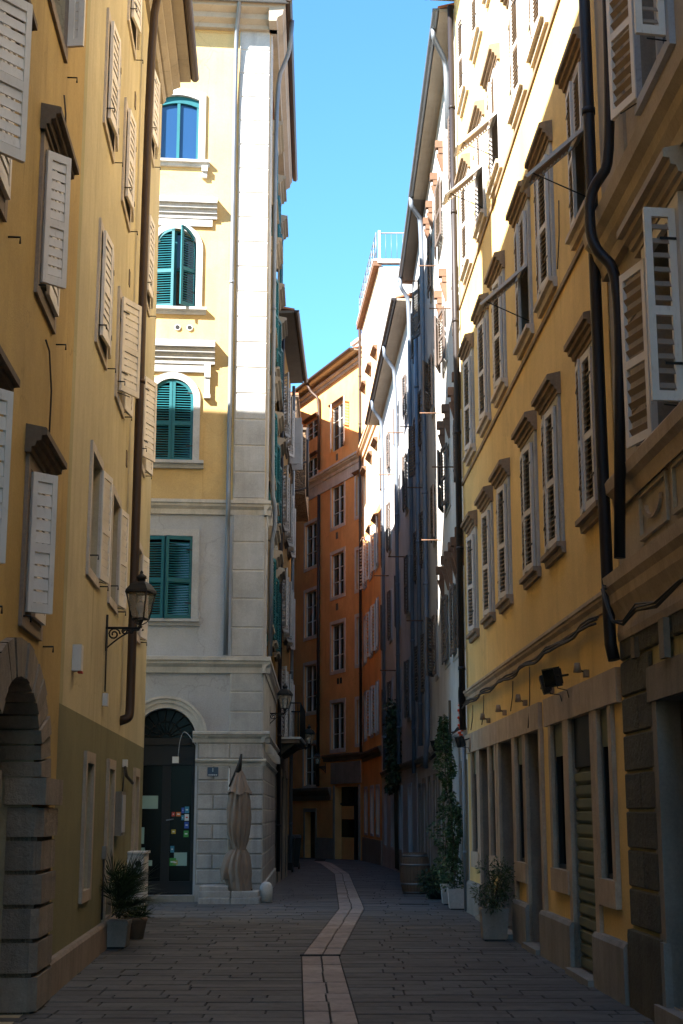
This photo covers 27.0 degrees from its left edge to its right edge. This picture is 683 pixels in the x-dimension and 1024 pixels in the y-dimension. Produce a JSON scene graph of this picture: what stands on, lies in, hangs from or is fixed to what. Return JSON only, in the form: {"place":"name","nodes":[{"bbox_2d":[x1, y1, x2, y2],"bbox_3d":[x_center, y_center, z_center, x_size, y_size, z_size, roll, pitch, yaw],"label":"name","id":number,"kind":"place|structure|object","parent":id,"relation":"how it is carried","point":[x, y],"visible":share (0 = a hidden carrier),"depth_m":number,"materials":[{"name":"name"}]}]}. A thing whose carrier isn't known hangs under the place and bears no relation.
{"place":"outdoors","nodes":[
{"label":"outdoors","id":0,"kind":"place"},
{"bbox_2d":[147,859,463,910],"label":"lane paving","id":1,"kind":"structure","parent":0,"point":[318,879],"depth_m":28.82,"materials":[{"name":"grey stone"}]},
{"bbox_2d":[198,754,260,903],"bbox_3d":[-2.005,5.728,25.803,1.090,2.643,0.620,0,-12,0],"label":"parasol","id":2,"kind":"object","parent":1,"relation":"on","point":[236,872],"visible":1,"depth_m":25.53,"materials":[{"name":"fabric"}]},
{"bbox_2d":[400,852,429,893],"bbox_3d":[1.520,7.461,29.393,0.636,0.820,0.632,0,-12,0],"label":"wine barrel","id":3,"kind":"object","parent":1,"relation":"on","point":[412,864],"visible":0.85,"depth_m":29.16,"materials":[{"name":"brown wood"}]},
{"bbox_2d":[415,867,447,898],"bbox_3d":[1.831,7.086,27.107,0.793,0.682,0.669,9,-15,-36],"label":"potted shrub","id":4,"kind":"object","parent":1,"relation":"on","point":[434,892],"visible":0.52,"depth_m":27.01,"materials":[{"name":"green plant"}]},
{"bbox_2d":[426,700,460,904],"bbox_3d":[1.886,5.179,25.520,0.774,3.600,0.722,-10,-16,41],"label":"climbing plant","id":5,"kind":"object","parent":1,"relation":"on","point":[443,727],"visible":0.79,"depth_m":25.55,"materials":[{"name":"green plant"}]},
{"bbox_2d":[438,805,463,909],"bbox_3d":[1.878,5.858,24.186,0.544,1.722,0.564,0,-12,0],"label":"potted plant","id":6,"kind":"object","parent":1,"relation":"on","point":[455,898],"visible":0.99,"depth_m":24.16,"materials":[{"name":"green plant"}]},
{"bbox_2d":[22,857,619,1023],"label":"ground","id":7,"kind":"structure","parent":0,"point":[317,859],"depth_m":14.14,"materials":[{"name":"grey stone"}]},
{"bbox_2d":[0,0,87,1023],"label":"townhouse","id":8,"kind":"structure","parent":7,"relation":"on","point":[42,57],"depth_m":11.70,"materials":[{"name":"paint"}]},
{"bbox_2d":[0,345,19,613],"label":"window","id":9,"kind":"structure","parent":8,"relation":"in","point":[9,380],"depth_m":9.15,"materials":[{"name":"white wood"}]},
{"bbox_2d":[0,0,37,243],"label":"window","id":10,"kind":"structure","parent":8,"relation":"in","point":[18,20],"depth_m":9.63,"materials":[{"name":"white wood"}]},
{"bbox_2d":[18,423,66,652],"bbox_3d":[-2.520,0.254,11.817,0.399,1.682,1.349,1,-12,-3],"label":"window","id":11,"kind":"structure","parent":8,"relation":"in","point":[45,461],"depth_m":11.35,"materials":[{"name":"white wood"}]},
{"bbox_2d":[34,103,78,349],"bbox_3d":[-2.520,-2.447,12.387,0.399,1.722,1.349,1,-12,-3],"label":"window","id":12,"kind":"structure","parent":8,"relation":"in","point":[52,230],"depth_m":11.93,"materials":[{"name":"white wood"}]},
{"bbox_2d":[48,0,85,82],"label":"window","id":13,"kind":"structure","parent":8,"relation":"in","point":[75,10],"depth_m":13.16,"materials":[{"name":"white wood"}]},
{"bbox_2d":[47,0,198,996],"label":"townhouse","id":14,"kind":"structure","parent":7,"relation":"on","point":[141,62],"depth_m":17.09,"materials":[{"name":"yellow paint"}]},
{"bbox_2d":[78,751,95,903],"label":"window","id":15,"kind":"structure","parent":14,"relation":"in","point":[89,757],"depth_m":15.22,"materials":[{"name":"beige glass"}]},
{"bbox_2d":[85,440,112,590],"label":"window","id":16,"kind":"structure","parent":14,"relation":"in","point":[106,481],"depth_m":16.26,"materials":[{"name":"white glass"}]},
{"bbox_2d":[94,218,115,372],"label":"window","id":17,"kind":"structure","parent":14,"relation":"in","point":[106,290],"depth_m":16.06,"materials":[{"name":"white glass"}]},
{"bbox_2d":[101,758,116,921],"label":"window","id":18,"kind":"structure","parent":14,"relation":"in","point":[111,764],"depth_m":17.42,"materials":[{"name":"beige glass"}]},
{"bbox_2d":[102,7,122,166],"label":"window","id":19,"kind":"structure","parent":14,"relation":"in","point":[114,75],"depth_m":16.60,"materials":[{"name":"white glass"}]},
{"bbox_2d":[107,484,128,615],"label":"window","id":20,"kind":"structure","parent":14,"relation":"in","point":[123,517],"depth_m":18.36,"materials":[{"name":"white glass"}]},
{"bbox_2d":[114,286,141,420],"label":"window","id":21,"kind":"structure","parent":14,"relation":"in","point":[130,353],"depth_m":18.17,"materials":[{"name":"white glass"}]},
{"bbox_2d":[121,97,137,234],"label":"window","id":22,"kind":"structure","parent":14,"relation":"in","point":[128,115],"depth_m":18.65,"materials":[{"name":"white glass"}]},
{"bbox_2d":[105,570,156,649],"bbox_3d":[-2.546,1.200,17.229,0.541,0.985,0.300,-3,-12,16],"label":"wall lantern","id":23,"kind":"object","parent":14,"relation":"attached to","point":[140,586],"depth_m":17.14,"materials":[{"name":"black metal"}]},
{"bbox_2d":[127,0,142,63],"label":"window","id":24,"kind":"structure","parent":14,"relation":"in","point":[136,14],"depth_m":19.28,"materials":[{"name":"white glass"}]},
{"bbox_2d":[131,768,139,850],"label":"window","id":25,"kind":"structure","parent":14,"relation":"in","point":[136,772],"depth_m":21.05,"materials":[{"name":"beige glass"}]},
{"bbox_2d":[137,543,149,645],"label":"window","id":26,"kind":"structure","parent":14,"relation":"in","point":[144,561],"depth_m":21.74,"materials":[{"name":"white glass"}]},
{"bbox_2d":[142,376,156,478],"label":"window","id":27,"kind":"structure","parent":14,"relation":"in","point":[150,398],"depth_m":21.54,"materials":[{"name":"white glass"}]},
{"bbox_2d":[147,214,155,316],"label":"window","id":28,"kind":"structure","parent":14,"relation":"in","point":[151,249],"depth_m":22.10,"materials":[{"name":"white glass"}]},
{"bbox_2d":[151,70,160,169],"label":"window","id":29,"kind":"structure","parent":14,"relation":"in","point":[157,90],"depth_m":22.68,"materials":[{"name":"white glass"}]},
{"bbox_2d":[141,0,297,901],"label":"townhouse","id":30,"kind":"structure","parent":7,"relation":"on","point":[228,174],"depth_m":28.06,"materials":[{"name":"grey paint"}]},
{"bbox_2d":[141,709,195,894],"bbox_3d":[-3.327,5.414,26.683,1.135,3.422,0.172,1,-12,-5],"label":"door","id":31,"kind":"structure","parent":30,"relation":"in","point":[168,796],"depth_m":26.73,"materials":[{"name":"black glass"}]},
{"bbox_2d":[148,529,199,625],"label":"window","id":32,"kind":"structure","parent":30,"relation":"in","point":[174,558],"depth_m":27.31,"materials":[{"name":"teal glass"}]},
{"bbox_2d":[153,339,214,468],"bbox_3d":[-3.329,-2.150,27.961,1.637,2.630,0.390,1,-12,-5],"label":"window","id":33,"kind":"structure","parent":30,"relation":"in","point":[178,405],"depth_m":28.04,"materials":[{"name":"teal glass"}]},
{"bbox_2d":[160,88,209,167],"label":"window","id":34,"kind":"structure","parent":30,"relation":"in","point":[183,128],"depth_m":29.29,"materials":[{"name":"blue glass"}]},
{"bbox_2d":[156,195,216,314],"bbox_3d":[-3.342,-5.189,28.579,1.647,2.494,0.433,1,-12,-5],"label":"window","id":35,"kind":"structure","parent":30,"relation":"in","point":[180,257],"depth_m":28.66,"materials":[{"name":"teal glass"}]},
{"bbox_2d":[267,525,280,633],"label":"window","id":36,"kind":"structure","parent":30,"relation":"in","point":[277,539],"depth_m":29.87,"materials":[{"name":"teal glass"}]},
{"bbox_2d":[268,375,281,490],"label":"window","id":37,"kind":"structure","parent":30,"relation":"in","point":[278,390],"depth_m":30.24,"materials":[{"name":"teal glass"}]},
{"bbox_2d":[267,549,283,651],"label":"window","id":38,"kind":"structure","parent":30,"relation":"in","point":[278,555],"depth_m":32.51,"materials":[{"name":"teal glass"}]},
{"bbox_2d":[270,236,282,349],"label":"window","id":39,"kind":"structure","parent":30,"relation":"in","point":[279,251],"depth_m":30.96,"materials":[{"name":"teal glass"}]},
{"bbox_2d":[268,411,284,515],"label":"window","id":40,"kind":"structure","parent":30,"relation":"in","point":[280,415],"depth_m":33.28,"materials":[{"name":"teal glass"}]},
{"bbox_2d":[271,120,283,223],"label":"window","id":41,"kind":"structure","parent":30,"relation":"in","point":[280,125],"depth_m":31.18,"materials":[{"name":"teal glass"}]},
{"bbox_2d":[270,283,285,376],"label":"window","id":42,"kind":"structure","parent":30,"relation":"in","point":[282,300],"depth_m":33.54,"materials":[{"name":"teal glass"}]},
{"bbox_2d":[271,174,286,271],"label":"window","id":43,"kind":"structure","parent":30,"relation":"in","point":[282,196],"depth_m":33.82,"materials":[{"name":"teal glass"}]},
{"bbox_2d":[267,307,307,883],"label":"townhouse","id":44,"kind":"structure","parent":7,"relation":"on","point":[289,744],"depth_m":38.38,"materials":[{"name":"paint"}]},
{"bbox_2d":[282,568,288,632],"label":"window","id":45,"kind":"structure","parent":44,"relation":"in","point":[285,600],"depth_m":36.24,"materials":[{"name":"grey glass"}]},
{"bbox_2d":[283,465,289,531],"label":"window","id":46,"kind":"structure","parent":44,"relation":"in","point":[286,503],"depth_m":37.64,"materials":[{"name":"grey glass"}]},
{"bbox_2d":[284,372,290,437],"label":"window","id":47,"kind":"structure","parent":44,"relation":"in","point":[287,414],"depth_m":38.29,"materials":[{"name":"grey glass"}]},
{"bbox_2d":[288,418,302,473],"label":"window","id":48,"kind":"structure","parent":44,"relation":"in","point":[296,463],"depth_m":41.51,"materials":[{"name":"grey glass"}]},
{"bbox_2d":[288,393,309,833],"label":"townhouse","id":49,"kind":"structure","parent":7,"relation":"on","point":[301,490],"depth_m":47.53,"materials":[{"name":"paint"}]},
{"bbox_2d":[291,338,362,860],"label":"townhouse","id":50,"kind":"structure","parent":7,"relation":"on","point":[327,818],"depth_m":63.45,"materials":[{"name":"orange paint"}]},
{"bbox_2d":[302,740,316,787],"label":"window","id":51,"kind":"structure","parent":50,"relation":"in","point":[311,751],"depth_m":64.39,"materials":[{"name":"white glass"}]},
{"bbox_2d":[303,586,316,641],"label":"window","id":52,"kind":"structure","parent":50,"relation":"in","point":[311,599],"depth_m":65.90,"materials":[{"name":"white glass"}]},
{"bbox_2d":[303,660,316,715],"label":"window","id":53,"kind":"structure","parent":50,"relation":"in","point":[311,670],"depth_m":65.15,"materials":[{"name":"white glass"}]},
{"bbox_2d":[303,808,316,857],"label":"side door","id":54,"kind":"structure","parent":50,"relation":"in","point":[313,811],"depth_m":63.89,"materials":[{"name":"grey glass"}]},
{"bbox_2d":[304,517,316,572],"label":"window","id":55,"kind":"structure","parent":50,"relation":"in","point":[311,529],"depth_m":66.47,"materials":[{"name":"white glass"}]},
{"bbox_2d":[328,395,344,452],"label":"window","id":56,"kind":"structure","parent":50,"relation":"in","point":[339,411],"depth_m":64.49,"materials":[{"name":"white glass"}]},
{"bbox_2d":[330,481,344,531],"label":"window","id":57,"kind":"structure","parent":50,"relation":"in","point":[339,491],"depth_m":63.78,"materials":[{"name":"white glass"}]},
{"bbox_2d":[330,546,344,600],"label":"window","id":58,"kind":"structure","parent":50,"relation":"in","point":[338,559],"depth_m":63.12,"materials":[{"name":"white glass"}]},
{"bbox_2d":[330,618,345,674],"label":"window","id":59,"kind":"structure","parent":50,"relation":"in","point":[339,634],"depth_m":62.41,"materials":[{"name":"white glass"}]},
{"bbox_2d":[330,698,345,752],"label":"window","id":60,"kind":"structure","parent":50,"relation":"in","point":[339,709],"depth_m":61.64,"materials":[{"name":"white glass"}]},
{"bbox_2d":[331,761,360,783],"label":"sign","id":61,"kind":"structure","parent":50,"relation":"in","point":[341,772],"depth_m":60.12,"materials":[{"name":"wood"}]},
{"bbox_2d":[356,230,411,865],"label":"townhouse","id":62,"kind":"structure","parent":7,"relation":"on","point":[381,287],"depth_m":56.03,"materials":[{"name":"white paint"}]},
{"bbox_2d":[365,293,417,871],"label":"townhouse","id":63,"kind":"structure","parent":7,"relation":"on","point":[387,411],"depth_m":44.12,"materials":[{"name":"grey paint"}]},
{"bbox_2d":[382,698,401,869],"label":"hanging ivy","id":64,"kind":"object","parent":63,"relation":"attached to","point":[392,779],"visible":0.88,"depth_m":43.35,"materials":[{"name":"green plant"}]},
{"bbox_2d":[404,656,410,721],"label":"window","id":65,"kind":"structure","parent":63,"relation":"in","point":[406,663],"depth_m":40.05,"materials":[{"name":"grey glass"}]},
{"bbox_2d":[397,197,433,883],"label":"townhouse","id":66,"kind":"structure","parent":7,"relation":"on","point":[412,258],"depth_m":35.96,"materials":[{"name":"grey paint"}]},
{"bbox_2d":[412,275,420,339],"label":"window","id":67,"kind":"structure","parent":66,"relation":"in","point":[416,294],"depth_m":36.82,"materials":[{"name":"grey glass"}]},
{"bbox_2d":[408,3,469,887],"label":"townhouse","id":68,"kind":"structure","parent":7,"relation":"on","point":[430,179],"depth_m":29.32,"materials":[{"name":"grey paint"}]},
{"bbox_2d":[422,349,434,418],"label":"window","id":69,"kind":"structure","parent":68,"relation":"in","point":[425,366],"depth_m":32.29,"materials":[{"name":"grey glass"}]},
{"bbox_2d":[423,201,433,302],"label":"window","id":70,"kind":"structure","parent":68,"relation":"in","point":[427,221],"depth_m":32.63,"materials":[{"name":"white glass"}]},
{"bbox_2d":[425,610,438,680],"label":"window","id":71,"kind":"structure","parent":68,"relation":"in","point":[432,650],"depth_m":31.03,"materials":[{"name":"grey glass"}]},
{"bbox_2d":[430,140,443,264],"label":"window","id":72,"kind":"structure","parent":68,"relation":"in","point":[436,187],"depth_m":29.84,"materials":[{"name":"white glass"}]},
{"bbox_2d":[434,268,447,378],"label":"window","id":73,"kind":"structure","parent":68,"relation":"in","point":[442,272],"depth_m":28.90,"materials":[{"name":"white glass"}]},
{"bbox_2d":[436,556,450,669],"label":"window","id":74,"kind":"structure","parent":68,"relation":"in","point":[440,570],"depth_m":28.21,"materials":[{"name":"grey glass"}]},
{"bbox_2d":[436,404,450,517],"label":"window","id":75,"kind":"structure","parent":68,"relation":"in","point":[445,408],"depth_m":28.16,"materials":[{"name":"grey glass"}]},
{"bbox_2d":[444,542,457,661],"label":"window","id":76,"kind":"structure","parent":68,"relation":"in","point":[450,568],"depth_m":26.44,"materials":[{"name":"grey glass"}]},
{"bbox_2d":[447,372,462,482],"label":"window","id":77,"kind":"structure","parent":68,"relation":"in","point":[450,390],"depth_m":25.80,"materials":[{"name":"grey glass"}]},
{"bbox_2d":[450,527,465,648],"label":"window","id":78,"kind":"structure","parent":68,"relation":"in","point":[452,539],"depth_m":25.14,"materials":[{"name":"grey glass"}]},
{"bbox_2d":[432,0,632,1005],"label":"townhouse","id":79,"kind":"structure","parent":7,"relation":"on","point":[548,810],"depth_m":17.03,"materials":[{"name":"yellow paint"}]},
{"bbox_2d":[456,2,468,117],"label":"window","id":80,"kind":"structure","parent":79,"relation":"in","point":[462,49],"depth_m":24.81,"materials":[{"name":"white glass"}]},
{"bbox_2d":[454,153,471,284],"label":"window","id":81,"kind":"structure","parent":79,"relation":"in","point":[463,170],"depth_m":24.17,"materials":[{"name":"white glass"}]},
{"bbox_2d":[443,99,486,242],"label":"window","id":82,"kind":"structure","parent":79,"relation":"in","point":[478,112],"depth_m":22.37,"materials":[{"name":"white glass"}]},
{"bbox_2d":[457,332,475,465],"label":"window","id":83,"kind":"structure","parent":79,"relation":"in","point":[466,350],"depth_m":23.52,"materials":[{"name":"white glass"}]},
{"bbox_2d":[460,510,479,643],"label":"window","id":84,"kind":"structure","parent":79,"relation":"in","point":[469,524],"depth_m":22.89,"materials":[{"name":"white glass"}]},
{"bbox_2d":[469,0,482,63],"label":"window","id":85,"kind":"structure","parent":79,"relation":"in","point":[475,15],"depth_m":22.95,"materials":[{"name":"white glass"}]},
{"bbox_2d":[454,42,502,198],"bbox_3d":[2.042,-5.751,20.956,0.791,1.945,1.085,0,-12,0],"label":"window","id":86,"kind":"structure","parent":79,"relation":"in","point":[491,69],"depth_m":20.71,"materials":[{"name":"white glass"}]},
{"bbox_2d":[470,292,491,437],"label":"window","id":87,"kind":"structure","parent":79,"relation":"in","point":[479,321],"depth_m":21.67,"materials":[{"name":"white glass"}]},
{"bbox_2d":[474,485,495,628],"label":"window","id":88,"kind":"structure","parent":79,"relation":"in","point":[484,500],"depth_m":21.04,"materials":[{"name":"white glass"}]},
{"bbox_2d":[484,250,507,407],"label":"window","id":89,"kind":"structure","parent":79,"relation":"in","point":[495,275],"depth_m":20.01,"materials":[{"name":"white glass"}]},
{"bbox_2d":[488,457,513,613],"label":"window","id":90,"kind":"structure","parent":79,"relation":"in","point":[499,478],"depth_m":19.37,"materials":[{"name":"white wood"}]},
{"bbox_2d":[476,180,533,359],"bbox_3d":[2.099,-3.073,18.122,0.811,2.035,1.085,0,-12,0],"label":"window","id":91,"kind":"structure","parent":79,"relation":"in","point":[518,213],"depth_m":17.92,"materials":[{"name":"white wood"}]},
{"bbox_2d":[500,0,526,128],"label":"window","id":92,"kind":"structure","parent":79,"relation":"in","point":[516,15],"depth_m":18.52,"materials":[{"name":"white wood"}]},
{"bbox_2d":[518,737,524,861],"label":"shop window","id":93,"kind":"structure","parent":79,"relation":"in","point":[520,738],"depth_m":18.36,"materials":[{"name":"black glass"}]},
{"bbox_2d":[511,410,541,589],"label":"window","id":94,"kind":"structure","parent":79,"relation":"in","point":[524,435],"depth_m":17.23,"materials":[{"name":"white wood"}]},
{"bbox_2d":[526,0,548,67],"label":"window","id":95,"kind":"structure","parent":79,"relation":"in","point":[538,14],"depth_m":16.99,"materials":[{"name":"white wood"}]},
{"bbox_2d":[524,120,557,318],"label":"window","id":96,"kind":"structure","parent":79,"relation":"in","point":[541,145],"depth_m":16.33,"materials":[{"name":"white wood"}]},
{"bbox_2d":[531,371,565,568],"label":"window","id":97,"kind":"structure","parent":79,"relation":"in","point":[547,399],"depth_m":15.69,"materials":[{"name":"white wood"}]},
{"bbox_2d":[519,26,585,250],"bbox_3d":[2.208,-3.807,14.547,0.810,1.995,1.025,0,-12,0],"label":"window","id":98,"kind":"structure","parent":79,"relation":"in","point":[568,78],"depth_m":14.47,"materials":[{"name":"white wood"}]},
{"bbox_2d":[541,666,568,697],"bbox_3d":[2.227,1.764,14.723,0.280,0.310,0.285,0,-12,0],"label":"floodlight","id":99,"kind":"object","parent":79,"relation":"attached to","point":[553,676],"visible":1,"depth_m":14.66,"materials":[{"name":"black metal"}]},
{"bbox_2d":[555,723,565,868],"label":"shop window","id":100,"kind":"structure","parent":79,"relation":"in","point":[558,728],"depth_m":15.69,"materials":[{"name":"black glass"}]},
{"bbox_2d":[563,310,598,533],"bbox_3d":[2.448,-0.866,13.926,0.331,2.005,1.025,0,-12,0],"label":"window","id":101,"kind":"structure","parent":79,"relation":"in","point":[578,346],"depth_m":13.84,"materials":[{"name":"white wood"}]},
{"bbox_2d":[601,708,612,878],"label":"shop window","id":102,"kind":"structure","parent":79,"relation":"in","point":[604,711],"depth_m":13.28,"materials":[{"name":"black glass"}]},
{"bbox_2d":[582,0,682,1023],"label":"townhouse","id":103,"kind":"structure","parent":7,"relation":"on","point":[632,237],"depth_m":11.41,"materials":[{"name":"beige paint"}]},
{"bbox_2d":[606,0,675,120],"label":"window","id":104,"kind":"structure","parent":103,"relation":"in","point":[663,30],"depth_m":12.00,"materials":[{"name":"white wood"}]},
{"bbox_2d":[616,145,682,448],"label":"window","id":105,"kind":"structure","parent":103,"relation":"in","point":[656,210],"depth_m":10.66,"materials":[{"name":"white wood"}]},
{"bbox_2d":[0,911,654,1023],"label":"street paving","id":106,"kind":"structure","parent":0,"point":[427,961],"depth_m":14.03,"materials":[{"name":"grey stone"}]},
{"bbox_2d":[119,903,155,938],"bbox_3d":[-2.691,5.254,18.439,0.582,0.531,0.691,-4,-13,19],"label":"flower pot","id":107,"kind":"object","parent":106,"relation":"on","point":[138,924],"visible":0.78,"depth_m":18.30,"materials":[{"name":"ceramic"}]},
{"bbox_2d":[100,848,175,948],"bbox_3d":[-2.532,4.671,17.328,1.214,1.214,1.498,0,-12,0],"label":"potted palm","id":108,"kind":"object","parent":106,"relation":"on","point":[129,881],"visible":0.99,"depth_m":17.03,"materials":[{"name":"plant"}]},
{"bbox_2d":[469,854,516,940],"bbox_3d":[1.979,4.933,18.240,0.647,1.077,0.750,0,-12,0],"label":"potted bush","id":109,"kind":"object","parent":106,"relation":"on","point":[493,921],"visible":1,"depth_m":18.15,"materials":[{"name":"green plant"}]},
{"bbox_2d":[302,861,363,1023],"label":"pale stone path","id":110,"kind":"structure","parent":0,"point":[316,1011],"depth_m":15.02,"materials":[{"name":"beige stone"}]},
{"bbox_2d":[276,0,453,390],"label":"sky","id":111,"kind":"structure","parent":0,"point":[359,65],"materials":[{"name":"blue"}]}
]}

